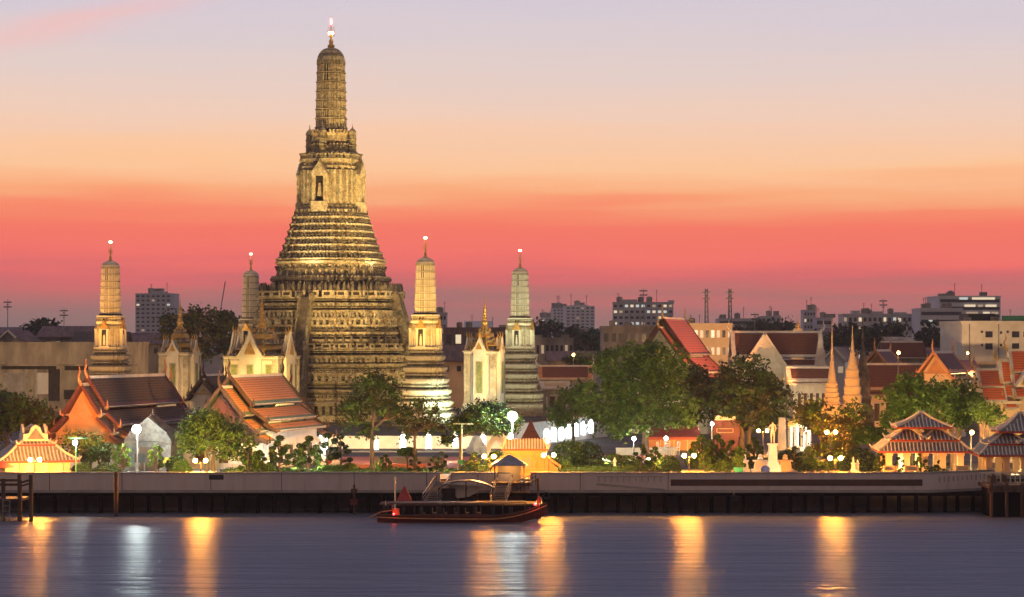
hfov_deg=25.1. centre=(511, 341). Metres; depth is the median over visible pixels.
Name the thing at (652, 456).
clipped tree
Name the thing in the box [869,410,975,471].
river pavilion
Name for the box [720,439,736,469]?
clipped tree
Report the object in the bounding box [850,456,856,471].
stone memorial
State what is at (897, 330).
tree
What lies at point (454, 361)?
house
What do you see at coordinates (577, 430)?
lantern
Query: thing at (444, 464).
clipped tree
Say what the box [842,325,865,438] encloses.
chedi
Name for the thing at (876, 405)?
window
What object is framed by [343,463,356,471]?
clipped tree
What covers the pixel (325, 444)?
clipped tree
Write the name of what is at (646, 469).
clipped bush
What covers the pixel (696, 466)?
ground cover
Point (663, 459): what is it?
clipped bush
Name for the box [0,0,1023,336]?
sky
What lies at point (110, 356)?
prang
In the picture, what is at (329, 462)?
picket fence
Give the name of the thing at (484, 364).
spired pavilion
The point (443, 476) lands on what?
promenade path
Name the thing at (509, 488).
gangway
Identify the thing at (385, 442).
enclosure wall
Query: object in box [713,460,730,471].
clipped bush
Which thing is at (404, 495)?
red tent
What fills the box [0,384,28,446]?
tree
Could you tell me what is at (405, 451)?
clipped tree
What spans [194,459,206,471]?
twin globe lamp
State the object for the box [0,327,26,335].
house
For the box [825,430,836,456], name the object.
twin globe lamp
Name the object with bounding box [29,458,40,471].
twin globe lamp
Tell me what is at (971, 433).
lamp post
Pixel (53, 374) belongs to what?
window
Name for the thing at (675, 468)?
clipped bush
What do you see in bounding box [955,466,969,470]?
bench
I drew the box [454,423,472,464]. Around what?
lamp post
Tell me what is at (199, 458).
door
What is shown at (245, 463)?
clipped tree
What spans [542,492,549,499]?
tyre fender
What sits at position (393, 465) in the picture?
wall
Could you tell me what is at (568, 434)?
lantern
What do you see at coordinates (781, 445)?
stone slab
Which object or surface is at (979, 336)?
apartment house
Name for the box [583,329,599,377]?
house
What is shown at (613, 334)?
window
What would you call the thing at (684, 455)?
twin globe lamp
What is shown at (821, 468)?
clipped bush
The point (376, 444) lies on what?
lantern
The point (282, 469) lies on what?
ground cover
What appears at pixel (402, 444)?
lantern
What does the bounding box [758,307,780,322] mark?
office block
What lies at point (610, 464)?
ground cover
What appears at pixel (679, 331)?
temple hall
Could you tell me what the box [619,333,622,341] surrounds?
window
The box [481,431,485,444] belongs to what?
lantern
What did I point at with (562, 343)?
warehouse
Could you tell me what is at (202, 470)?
terrace
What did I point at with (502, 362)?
window
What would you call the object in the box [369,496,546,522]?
longtail boat
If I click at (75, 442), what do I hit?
lamp post
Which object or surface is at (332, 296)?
prang
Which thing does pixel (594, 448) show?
clipped bush
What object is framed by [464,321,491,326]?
house
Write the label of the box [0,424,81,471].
white pavilion
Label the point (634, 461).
clipped bush
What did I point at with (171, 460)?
clipped bush
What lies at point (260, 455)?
clipped tree
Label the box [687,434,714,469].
clipped tree
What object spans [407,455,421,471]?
clipped tree
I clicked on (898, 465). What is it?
clipped tree
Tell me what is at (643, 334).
window
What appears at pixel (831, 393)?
chedi
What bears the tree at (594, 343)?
on the ground at (607, 445)
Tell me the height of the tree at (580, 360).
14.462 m
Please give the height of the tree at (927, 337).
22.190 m
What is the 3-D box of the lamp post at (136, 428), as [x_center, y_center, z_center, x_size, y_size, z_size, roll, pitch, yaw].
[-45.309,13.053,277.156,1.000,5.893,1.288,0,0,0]
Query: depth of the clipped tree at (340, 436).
287.87 m
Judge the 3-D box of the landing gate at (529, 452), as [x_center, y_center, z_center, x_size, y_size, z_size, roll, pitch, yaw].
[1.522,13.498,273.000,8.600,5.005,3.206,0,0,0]
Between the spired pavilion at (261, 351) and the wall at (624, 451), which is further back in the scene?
the spired pavilion at (261, 351)
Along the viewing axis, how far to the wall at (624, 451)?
322.00 m
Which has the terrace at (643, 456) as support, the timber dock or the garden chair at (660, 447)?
the garden chair at (660, 447)
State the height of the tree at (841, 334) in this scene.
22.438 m
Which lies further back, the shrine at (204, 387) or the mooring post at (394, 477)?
the shrine at (204, 387)
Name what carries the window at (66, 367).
in the building at (49, 371)
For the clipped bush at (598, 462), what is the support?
on the lawn
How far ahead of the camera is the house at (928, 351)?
483.78 m
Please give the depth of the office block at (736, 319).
1300.00 m
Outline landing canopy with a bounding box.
[492,455,530,485]
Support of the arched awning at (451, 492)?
on the pontoon
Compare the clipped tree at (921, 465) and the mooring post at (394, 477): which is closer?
the mooring post at (394, 477)
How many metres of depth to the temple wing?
402.56 m
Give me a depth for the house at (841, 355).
470.02 m
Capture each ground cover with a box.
[71,467,123,471]
[220,467,335,471]
[347,466,458,473]
[563,459,683,471]
[684,457,878,471]
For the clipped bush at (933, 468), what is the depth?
267.69 m
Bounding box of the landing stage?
[978,472,1023,517]
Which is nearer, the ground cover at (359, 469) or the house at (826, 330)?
the ground cover at (359, 469)
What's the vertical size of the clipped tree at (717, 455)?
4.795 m
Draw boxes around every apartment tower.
[135,284,178,332]
[551,295,566,337]
[563,294,594,330]
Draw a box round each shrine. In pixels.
[184,361,226,413]
[521,419,539,438]
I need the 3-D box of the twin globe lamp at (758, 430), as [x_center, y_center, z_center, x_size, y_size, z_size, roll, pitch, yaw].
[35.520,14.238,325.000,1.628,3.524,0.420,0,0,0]
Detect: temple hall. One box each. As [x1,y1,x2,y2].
[47,357,190,468]
[180,358,336,468]
[535,355,593,417]
[536,381,573,420]
[613,305,725,433]
[727,320,824,428]
[856,353,922,432]
[866,337,904,362]
[911,338,973,436]
[971,334,1023,462]
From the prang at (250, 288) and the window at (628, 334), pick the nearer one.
the prang at (250, 288)
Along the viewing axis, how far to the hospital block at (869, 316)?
950.21 m
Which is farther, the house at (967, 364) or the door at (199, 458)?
the house at (967, 364)
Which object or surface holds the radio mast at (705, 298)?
on the ground at (607, 445)
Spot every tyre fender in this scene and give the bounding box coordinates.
[382,501,389,513]
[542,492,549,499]
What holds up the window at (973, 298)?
in the office block at (982, 303)
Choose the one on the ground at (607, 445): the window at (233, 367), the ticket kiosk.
the ticket kiosk
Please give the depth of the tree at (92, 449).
278.26 m
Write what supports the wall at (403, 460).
on the terrace at (451, 462)
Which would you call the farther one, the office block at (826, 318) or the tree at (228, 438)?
the office block at (826, 318)
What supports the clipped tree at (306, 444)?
on the promenade path
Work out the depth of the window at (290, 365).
438.22 m
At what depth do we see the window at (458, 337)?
719.86 m
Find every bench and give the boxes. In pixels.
[883,466,896,471]
[904,466,918,471]
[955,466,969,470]
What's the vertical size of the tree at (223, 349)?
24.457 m
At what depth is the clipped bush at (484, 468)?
271.71 m
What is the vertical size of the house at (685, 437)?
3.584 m
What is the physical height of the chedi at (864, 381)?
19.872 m
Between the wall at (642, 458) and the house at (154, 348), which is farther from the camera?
the house at (154, 348)
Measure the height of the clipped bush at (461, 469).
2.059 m
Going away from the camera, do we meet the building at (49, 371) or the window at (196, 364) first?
the window at (196, 364)
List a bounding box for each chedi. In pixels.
[821,335,842,437]
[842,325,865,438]
[858,318,874,426]
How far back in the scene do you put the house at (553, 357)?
522.91 m
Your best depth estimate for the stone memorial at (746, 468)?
275.63 m
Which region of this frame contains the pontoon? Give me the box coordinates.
[379,501,541,518]
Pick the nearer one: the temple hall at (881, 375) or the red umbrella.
the red umbrella
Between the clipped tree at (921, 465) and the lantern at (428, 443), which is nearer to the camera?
the clipped tree at (921, 465)
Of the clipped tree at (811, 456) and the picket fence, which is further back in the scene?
the picket fence
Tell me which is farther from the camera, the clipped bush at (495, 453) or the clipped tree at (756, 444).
the clipped tree at (756, 444)
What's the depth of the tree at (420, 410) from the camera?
281.80 m
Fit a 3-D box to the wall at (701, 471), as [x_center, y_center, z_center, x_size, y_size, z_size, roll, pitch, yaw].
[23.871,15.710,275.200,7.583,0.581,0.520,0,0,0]
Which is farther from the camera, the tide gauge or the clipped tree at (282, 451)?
the clipped tree at (282, 451)
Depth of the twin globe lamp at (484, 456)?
263.47 m
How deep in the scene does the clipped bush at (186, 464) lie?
271.59 m
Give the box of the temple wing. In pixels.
[783,366,836,431]
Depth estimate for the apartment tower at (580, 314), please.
2100.34 m
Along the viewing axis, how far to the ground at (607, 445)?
266.50 m
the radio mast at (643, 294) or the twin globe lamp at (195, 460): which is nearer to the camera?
the twin globe lamp at (195, 460)
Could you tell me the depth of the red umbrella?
263.31 m
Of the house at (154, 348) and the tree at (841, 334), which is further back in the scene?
the tree at (841, 334)
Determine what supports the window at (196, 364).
in the spired pavilion at (180, 352)
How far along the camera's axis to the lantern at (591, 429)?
372.64 m
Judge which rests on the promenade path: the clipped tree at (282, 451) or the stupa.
the clipped tree at (282, 451)
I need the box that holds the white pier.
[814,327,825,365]
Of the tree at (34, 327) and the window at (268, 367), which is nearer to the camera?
the window at (268, 367)
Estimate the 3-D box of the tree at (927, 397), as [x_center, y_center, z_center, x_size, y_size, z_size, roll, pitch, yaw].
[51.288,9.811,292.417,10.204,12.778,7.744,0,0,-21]
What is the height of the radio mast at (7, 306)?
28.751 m
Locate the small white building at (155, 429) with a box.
[124,409,180,471]
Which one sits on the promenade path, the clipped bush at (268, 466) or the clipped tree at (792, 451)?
the clipped bush at (268, 466)
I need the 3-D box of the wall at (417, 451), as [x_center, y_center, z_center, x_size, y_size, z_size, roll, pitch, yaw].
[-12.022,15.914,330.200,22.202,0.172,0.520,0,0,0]
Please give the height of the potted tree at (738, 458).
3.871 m
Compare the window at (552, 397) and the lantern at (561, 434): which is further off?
the window at (552, 397)
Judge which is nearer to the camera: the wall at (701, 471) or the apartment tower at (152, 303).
the wall at (701, 471)
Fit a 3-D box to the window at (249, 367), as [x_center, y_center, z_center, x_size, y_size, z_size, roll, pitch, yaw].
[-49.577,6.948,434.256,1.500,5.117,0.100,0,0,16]
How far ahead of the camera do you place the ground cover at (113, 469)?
280.32 m
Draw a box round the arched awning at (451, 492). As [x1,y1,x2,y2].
[438,479,493,500]
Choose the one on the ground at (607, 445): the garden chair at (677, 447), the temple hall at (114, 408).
the temple hall at (114, 408)
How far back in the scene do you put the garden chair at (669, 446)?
318.37 m
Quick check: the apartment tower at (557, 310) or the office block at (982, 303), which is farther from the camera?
the apartment tower at (557, 310)
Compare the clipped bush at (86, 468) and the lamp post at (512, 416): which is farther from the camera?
the lamp post at (512, 416)
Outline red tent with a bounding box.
[397,486,411,500]
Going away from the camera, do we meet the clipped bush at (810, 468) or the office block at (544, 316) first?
the clipped bush at (810, 468)
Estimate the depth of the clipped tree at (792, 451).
277.90 m
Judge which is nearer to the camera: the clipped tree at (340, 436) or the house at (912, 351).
the clipped tree at (340, 436)
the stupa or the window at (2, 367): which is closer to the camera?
the stupa
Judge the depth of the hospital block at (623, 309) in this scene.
1150.14 m
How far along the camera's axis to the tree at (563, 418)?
351.10 m
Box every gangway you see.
[422,473,450,500]
[490,473,512,500]
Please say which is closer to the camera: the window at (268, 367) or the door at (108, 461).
the door at (108, 461)
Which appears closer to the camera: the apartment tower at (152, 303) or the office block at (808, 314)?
the office block at (808, 314)
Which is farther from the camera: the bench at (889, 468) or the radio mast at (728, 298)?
the radio mast at (728, 298)
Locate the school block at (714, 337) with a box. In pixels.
[689,314,732,373]
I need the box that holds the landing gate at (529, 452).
[489,434,560,475]
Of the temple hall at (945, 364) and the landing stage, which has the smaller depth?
the landing stage
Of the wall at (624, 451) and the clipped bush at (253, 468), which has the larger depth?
the wall at (624, 451)
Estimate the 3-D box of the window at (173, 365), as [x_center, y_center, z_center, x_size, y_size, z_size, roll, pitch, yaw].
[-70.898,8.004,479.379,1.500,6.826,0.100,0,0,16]
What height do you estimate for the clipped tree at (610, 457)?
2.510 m
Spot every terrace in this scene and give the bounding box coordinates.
[128,469,219,471]
[342,457,477,468]
[592,455,675,459]
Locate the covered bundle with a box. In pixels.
[761,466,769,471]
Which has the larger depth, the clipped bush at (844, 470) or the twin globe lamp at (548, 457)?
the clipped bush at (844, 470)
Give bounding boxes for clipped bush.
[77,462,91,471]
[95,463,112,471]
[164,455,186,471]
[172,459,193,471]
[235,466,275,471]
[260,463,275,471]
[317,464,357,470]
[335,466,350,471]
[459,461,473,471]
[476,465,487,471]
[483,450,503,468]
[549,440,589,466]
[557,459,573,471]
[558,467,594,471]
[567,441,605,466]
[568,466,611,471]
[585,465,632,471]
[586,458,606,466]
[612,465,623,471]
[616,455,639,468]
[624,466,638,471]
[637,466,649,471]
[650,467,661,471]
[654,455,679,471]
[666,464,681,471]
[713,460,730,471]
[743,457,795,464]
[777,449,802,469]
[797,463,813,471]
[803,461,861,470]
[816,465,829,471]
[839,465,850,471]
[843,447,877,471]
[928,465,942,471]
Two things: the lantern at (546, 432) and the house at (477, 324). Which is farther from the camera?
the house at (477, 324)
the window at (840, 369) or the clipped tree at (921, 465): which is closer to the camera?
the clipped tree at (921, 465)
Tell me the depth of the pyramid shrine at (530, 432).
292.22 m
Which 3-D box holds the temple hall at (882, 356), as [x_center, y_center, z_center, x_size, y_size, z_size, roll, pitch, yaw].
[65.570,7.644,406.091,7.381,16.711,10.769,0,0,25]
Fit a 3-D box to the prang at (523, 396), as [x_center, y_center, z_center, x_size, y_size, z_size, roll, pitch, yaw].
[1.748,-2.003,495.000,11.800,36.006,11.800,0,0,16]
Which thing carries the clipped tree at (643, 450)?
on the lawn
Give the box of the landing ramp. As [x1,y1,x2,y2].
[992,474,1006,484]
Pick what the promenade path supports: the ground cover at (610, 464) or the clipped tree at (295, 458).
the clipped tree at (295, 458)
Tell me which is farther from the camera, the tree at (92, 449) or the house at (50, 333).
the house at (50, 333)
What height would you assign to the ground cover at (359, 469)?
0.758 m
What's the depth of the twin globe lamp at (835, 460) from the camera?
262.34 m
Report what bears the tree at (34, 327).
on the ground at (607, 445)
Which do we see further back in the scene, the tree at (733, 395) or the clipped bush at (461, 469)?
the tree at (733, 395)
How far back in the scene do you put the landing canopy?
259.26 m
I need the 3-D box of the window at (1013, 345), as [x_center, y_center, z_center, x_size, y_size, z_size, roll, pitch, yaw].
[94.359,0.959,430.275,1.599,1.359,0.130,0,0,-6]
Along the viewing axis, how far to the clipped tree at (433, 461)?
272.93 m
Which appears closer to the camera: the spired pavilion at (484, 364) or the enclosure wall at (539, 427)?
the enclosure wall at (539, 427)
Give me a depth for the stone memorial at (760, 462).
273.40 m
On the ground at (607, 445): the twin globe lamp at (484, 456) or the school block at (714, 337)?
the school block at (714, 337)
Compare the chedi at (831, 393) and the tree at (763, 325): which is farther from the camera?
the tree at (763, 325)
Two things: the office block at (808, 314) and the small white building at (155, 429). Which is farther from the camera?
the office block at (808, 314)
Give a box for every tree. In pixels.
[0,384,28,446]
[1,389,61,444]
[19,317,62,335]
[54,426,120,466]
[111,442,131,471]
[147,445,164,471]
[151,302,239,363]
[173,406,259,471]
[210,308,241,362]
[237,447,259,471]
[251,450,266,471]
[266,435,291,471]
[291,443,307,471]
[295,435,321,471]
[316,432,338,464]
[329,433,352,464]
[332,366,417,471]
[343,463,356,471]
[374,457,384,471]
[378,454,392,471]
[393,397,449,469]
[397,446,417,467]
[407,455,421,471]
[427,455,441,471]
[434,451,447,473]
[436,397,524,470]
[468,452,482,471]
[533,314,599,354]
[543,377,599,440]
[561,350,594,364]
[566,337,699,454]
[580,331,599,355]
[605,453,620,464]
[633,444,648,466]
[647,446,661,466]
[662,359,717,427]
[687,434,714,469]
[690,348,804,448]
[697,450,712,471]
[706,434,727,463]
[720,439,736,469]
[731,445,745,471]
[732,315,804,330]
[745,436,763,462]
[785,393,874,458]
[787,446,803,468]
[802,446,817,467]
[823,322,869,355]
[843,317,911,355]
[850,426,889,461]
[872,453,884,471]
[874,369,959,465]
[893,457,904,471]
[909,319,939,347]
[913,453,928,471]
[932,369,987,440]
[934,457,949,471]
[964,395,1008,438]
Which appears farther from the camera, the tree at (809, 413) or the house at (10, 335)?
the house at (10, 335)
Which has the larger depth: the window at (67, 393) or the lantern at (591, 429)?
the window at (67, 393)
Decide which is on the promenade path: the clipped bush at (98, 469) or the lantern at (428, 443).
the clipped bush at (98, 469)
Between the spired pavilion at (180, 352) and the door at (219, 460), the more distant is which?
the spired pavilion at (180, 352)
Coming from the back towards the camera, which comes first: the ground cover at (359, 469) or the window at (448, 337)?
the window at (448, 337)
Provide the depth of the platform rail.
258.76 m
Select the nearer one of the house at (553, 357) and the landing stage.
the landing stage
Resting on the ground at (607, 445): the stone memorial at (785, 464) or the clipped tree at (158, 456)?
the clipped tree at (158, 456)
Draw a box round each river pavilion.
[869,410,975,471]
[969,411,1023,477]
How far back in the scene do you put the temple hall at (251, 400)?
290.95 m
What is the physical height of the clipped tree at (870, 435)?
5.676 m
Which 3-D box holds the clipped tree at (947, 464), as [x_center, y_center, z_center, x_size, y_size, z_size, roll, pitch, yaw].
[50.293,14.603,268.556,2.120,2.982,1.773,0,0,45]
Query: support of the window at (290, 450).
in the temple hall at (251, 400)
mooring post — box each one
[393,476,396,508]
[536,478,539,518]
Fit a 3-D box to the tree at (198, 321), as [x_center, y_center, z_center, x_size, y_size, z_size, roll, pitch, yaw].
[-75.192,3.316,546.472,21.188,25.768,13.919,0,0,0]
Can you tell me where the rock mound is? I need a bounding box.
[466,435,486,453]
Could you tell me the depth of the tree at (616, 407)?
320.56 m
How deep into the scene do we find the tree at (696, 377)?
344.48 m
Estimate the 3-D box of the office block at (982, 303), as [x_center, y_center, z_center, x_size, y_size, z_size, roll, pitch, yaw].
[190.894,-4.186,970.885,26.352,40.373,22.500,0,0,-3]
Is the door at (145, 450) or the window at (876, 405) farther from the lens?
the window at (876, 405)
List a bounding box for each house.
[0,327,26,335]
[0,330,40,341]
[36,326,94,341]
[72,332,132,341]
[131,333,169,373]
[197,337,224,375]
[441,345,464,408]
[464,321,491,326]
[545,351,595,410]
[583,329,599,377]
[648,426,700,450]
[812,328,834,358]
[825,347,857,403]
[878,341,927,362]
[881,337,913,340]
[920,348,939,362]
[939,314,1023,367]
[951,360,979,430]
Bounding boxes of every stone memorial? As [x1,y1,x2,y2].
[743,454,749,471]
[750,454,767,471]
[778,454,794,471]
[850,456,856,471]
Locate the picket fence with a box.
[313,456,339,464]
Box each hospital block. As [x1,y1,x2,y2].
[612,290,673,325]
[838,303,911,364]
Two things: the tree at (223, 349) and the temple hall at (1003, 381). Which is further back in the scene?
the tree at (223, 349)
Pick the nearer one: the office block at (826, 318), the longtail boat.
the longtail boat
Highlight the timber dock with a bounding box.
[0,474,32,521]
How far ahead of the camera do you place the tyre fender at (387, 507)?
253.11 m
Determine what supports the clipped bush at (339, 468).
on the promenade path
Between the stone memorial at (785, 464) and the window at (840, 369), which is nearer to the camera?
the stone memorial at (785, 464)
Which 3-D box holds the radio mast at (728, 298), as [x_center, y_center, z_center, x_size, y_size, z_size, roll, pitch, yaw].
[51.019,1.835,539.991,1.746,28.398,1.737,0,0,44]
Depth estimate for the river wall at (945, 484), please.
261.00 m
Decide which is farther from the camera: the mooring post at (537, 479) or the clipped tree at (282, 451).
the clipped tree at (282, 451)
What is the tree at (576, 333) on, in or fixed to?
on the ground at (607, 445)
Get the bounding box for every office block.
[436,301,447,333]
[540,309,550,335]
[715,306,753,326]
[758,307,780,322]
[800,299,815,358]
[813,306,834,329]
[911,297,962,340]
[927,283,1000,320]
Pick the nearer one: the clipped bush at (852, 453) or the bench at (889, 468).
the bench at (889, 468)
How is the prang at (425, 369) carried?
on the ground at (607, 445)
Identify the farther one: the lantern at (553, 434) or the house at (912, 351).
the house at (912, 351)
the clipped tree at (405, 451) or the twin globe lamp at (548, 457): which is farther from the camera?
the clipped tree at (405, 451)
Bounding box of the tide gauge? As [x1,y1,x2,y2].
[350,484,357,514]
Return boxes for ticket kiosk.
[712,415,739,449]
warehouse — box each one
[443,315,505,344]
[534,330,573,398]
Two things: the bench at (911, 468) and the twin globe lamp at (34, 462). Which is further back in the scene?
the bench at (911, 468)
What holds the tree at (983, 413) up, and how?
on the ground at (607, 445)
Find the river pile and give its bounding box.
[114,472,117,515]
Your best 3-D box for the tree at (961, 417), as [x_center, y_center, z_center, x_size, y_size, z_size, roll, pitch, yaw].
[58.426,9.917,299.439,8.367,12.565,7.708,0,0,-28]
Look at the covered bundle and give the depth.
270.13 m
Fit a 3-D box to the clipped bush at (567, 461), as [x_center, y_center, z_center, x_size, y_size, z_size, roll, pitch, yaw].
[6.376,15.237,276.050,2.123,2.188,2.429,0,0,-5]
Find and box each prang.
[89,240,131,374]
[236,253,259,346]
[251,18,409,421]
[392,236,456,426]
[505,250,542,415]
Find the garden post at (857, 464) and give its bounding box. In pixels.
[856,460,858,471]
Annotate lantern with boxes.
[374,435,378,449]
[400,431,406,447]
[426,432,431,449]
[452,432,457,447]
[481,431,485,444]
[543,424,549,442]
[551,423,556,442]
[558,427,563,440]
[565,423,571,439]
[575,423,578,437]
[580,417,585,435]
[588,418,593,433]
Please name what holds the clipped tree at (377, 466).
on the promenade path
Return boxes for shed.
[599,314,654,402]
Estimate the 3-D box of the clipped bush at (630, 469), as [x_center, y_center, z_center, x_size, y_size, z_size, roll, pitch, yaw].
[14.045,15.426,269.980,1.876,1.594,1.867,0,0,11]
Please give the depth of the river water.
209.91 m
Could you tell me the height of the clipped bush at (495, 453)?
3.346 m
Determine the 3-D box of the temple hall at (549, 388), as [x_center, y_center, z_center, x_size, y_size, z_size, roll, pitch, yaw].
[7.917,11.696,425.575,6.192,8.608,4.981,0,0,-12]
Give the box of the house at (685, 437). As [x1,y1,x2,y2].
[648,426,700,450]
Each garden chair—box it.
[656,441,664,454]
[664,441,670,453]
[671,441,679,454]
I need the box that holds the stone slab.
[777,417,786,449]
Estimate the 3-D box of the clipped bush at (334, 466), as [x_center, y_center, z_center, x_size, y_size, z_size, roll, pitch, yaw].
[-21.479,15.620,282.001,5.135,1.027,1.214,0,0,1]
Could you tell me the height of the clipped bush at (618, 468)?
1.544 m
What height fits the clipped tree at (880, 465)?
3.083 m
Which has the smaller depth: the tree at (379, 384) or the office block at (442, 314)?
the tree at (379, 384)
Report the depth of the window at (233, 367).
435.87 m
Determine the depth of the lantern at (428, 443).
336.75 m
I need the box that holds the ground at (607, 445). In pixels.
[0,358,1023,509]
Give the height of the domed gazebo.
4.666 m
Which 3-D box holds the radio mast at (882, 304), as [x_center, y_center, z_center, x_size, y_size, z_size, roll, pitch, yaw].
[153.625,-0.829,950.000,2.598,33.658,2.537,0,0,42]
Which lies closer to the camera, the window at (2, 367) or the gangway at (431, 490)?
the gangway at (431, 490)
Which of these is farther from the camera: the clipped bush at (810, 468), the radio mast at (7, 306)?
the radio mast at (7, 306)
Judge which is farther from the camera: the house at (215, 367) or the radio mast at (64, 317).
the house at (215, 367)
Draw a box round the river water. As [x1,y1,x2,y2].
[0,510,1023,596]
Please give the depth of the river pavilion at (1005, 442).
266.28 m
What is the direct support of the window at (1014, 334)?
in the apartment house at (979, 336)
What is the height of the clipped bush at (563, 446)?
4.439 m
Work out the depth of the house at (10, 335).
562.86 m
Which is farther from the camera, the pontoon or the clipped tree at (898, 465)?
the clipped tree at (898, 465)
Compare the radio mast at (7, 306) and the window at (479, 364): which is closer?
the window at (479, 364)
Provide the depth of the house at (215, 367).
700.30 m
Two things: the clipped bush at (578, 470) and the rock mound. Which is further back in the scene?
the rock mound
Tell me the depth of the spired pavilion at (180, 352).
480.32 m
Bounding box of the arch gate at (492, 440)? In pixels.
[487,435,504,459]
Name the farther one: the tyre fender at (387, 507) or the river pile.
the river pile
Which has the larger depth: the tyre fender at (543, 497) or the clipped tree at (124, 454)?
the clipped tree at (124, 454)
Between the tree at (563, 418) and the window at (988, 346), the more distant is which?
the window at (988, 346)
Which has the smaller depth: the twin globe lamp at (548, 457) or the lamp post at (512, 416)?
the twin globe lamp at (548, 457)
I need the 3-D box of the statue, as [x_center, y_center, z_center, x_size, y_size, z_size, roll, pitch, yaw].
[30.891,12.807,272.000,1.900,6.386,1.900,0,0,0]
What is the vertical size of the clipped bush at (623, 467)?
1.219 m
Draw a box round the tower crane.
[220,281,225,309]
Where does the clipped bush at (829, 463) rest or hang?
on the lawn
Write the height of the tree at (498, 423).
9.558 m
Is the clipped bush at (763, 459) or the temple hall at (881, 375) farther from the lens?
the temple hall at (881, 375)
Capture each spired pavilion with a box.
[157,303,202,413]
[222,298,303,422]
[461,298,507,417]
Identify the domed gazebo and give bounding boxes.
[786,419,813,450]
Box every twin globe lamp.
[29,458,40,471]
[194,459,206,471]
[482,455,494,471]
[542,453,555,471]
[682,454,695,471]
[757,429,768,450]
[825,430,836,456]
[828,456,841,471]
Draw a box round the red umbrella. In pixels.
[0,462,14,471]
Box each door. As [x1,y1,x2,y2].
[100,452,111,462]
[141,447,154,470]
[194,447,205,462]
[218,448,229,463]
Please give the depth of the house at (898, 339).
565.69 m
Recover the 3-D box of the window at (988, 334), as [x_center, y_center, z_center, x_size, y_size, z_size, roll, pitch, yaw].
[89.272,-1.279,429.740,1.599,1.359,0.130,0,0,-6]
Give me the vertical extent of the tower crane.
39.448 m
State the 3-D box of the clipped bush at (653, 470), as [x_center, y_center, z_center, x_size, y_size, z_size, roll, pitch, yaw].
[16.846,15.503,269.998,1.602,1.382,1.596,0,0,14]
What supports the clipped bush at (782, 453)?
on the lawn
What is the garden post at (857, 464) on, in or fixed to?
on the promenade path
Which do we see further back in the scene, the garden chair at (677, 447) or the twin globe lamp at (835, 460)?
the garden chair at (677, 447)
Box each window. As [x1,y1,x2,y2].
[1,366,55,368]
[48,369,59,400]
[64,390,74,398]
[65,366,87,369]
[169,363,175,387]
[195,363,197,383]
[230,364,237,374]
[246,364,253,373]
[265,364,271,373]
[289,364,292,384]
[289,443,292,453]
[446,335,450,342]
[456,335,460,342]
[476,361,482,393]
[501,361,503,392]
[550,395,554,413]
[604,333,607,341]
[612,333,615,341]
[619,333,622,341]
[627,333,630,340]
[634,333,638,341]
[642,333,645,341]
[838,367,842,372]
[873,402,880,421]
[972,297,994,299]
[985,331,992,337]
[985,343,992,349]
[1011,331,1019,337]
[1011,343,1019,348]
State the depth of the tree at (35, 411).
291.01 m
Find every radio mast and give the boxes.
[4,299,11,329]
[60,310,67,341]
[639,288,646,325]
[702,289,709,322]
[726,289,733,322]
[879,300,886,328]
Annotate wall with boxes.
[0,469,994,512]
[328,436,507,448]
[339,464,426,467]
[352,451,501,451]
[392,457,443,463]
[515,417,607,443]
[603,457,657,463]
[616,448,675,454]
[682,470,733,471]
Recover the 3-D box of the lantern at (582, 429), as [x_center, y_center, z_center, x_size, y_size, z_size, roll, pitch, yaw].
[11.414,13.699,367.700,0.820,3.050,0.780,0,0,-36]
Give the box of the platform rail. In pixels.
[517,472,535,491]
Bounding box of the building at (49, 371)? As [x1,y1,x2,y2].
[0,337,148,411]
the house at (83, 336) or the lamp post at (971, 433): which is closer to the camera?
the lamp post at (971, 433)
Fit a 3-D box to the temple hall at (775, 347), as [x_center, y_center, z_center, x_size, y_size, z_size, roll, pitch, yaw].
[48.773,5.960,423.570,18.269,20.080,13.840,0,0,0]
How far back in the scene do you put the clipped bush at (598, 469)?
275.73 m
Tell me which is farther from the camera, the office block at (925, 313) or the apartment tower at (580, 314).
the apartment tower at (580, 314)
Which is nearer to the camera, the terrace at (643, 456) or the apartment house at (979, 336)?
the terrace at (643, 456)
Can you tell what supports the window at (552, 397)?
in the temple hall at (549, 388)
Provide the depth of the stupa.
484.35 m
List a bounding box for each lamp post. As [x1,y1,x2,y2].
[67,438,87,471]
[132,425,140,471]
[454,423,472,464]
[508,412,516,438]
[970,429,973,469]
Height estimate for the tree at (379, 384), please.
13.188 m
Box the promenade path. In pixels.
[440,474,1023,478]
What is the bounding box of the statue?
[765,422,780,471]
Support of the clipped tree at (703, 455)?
on the promenade path
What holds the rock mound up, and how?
on the ground at (607, 445)
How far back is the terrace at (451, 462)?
304.99 m

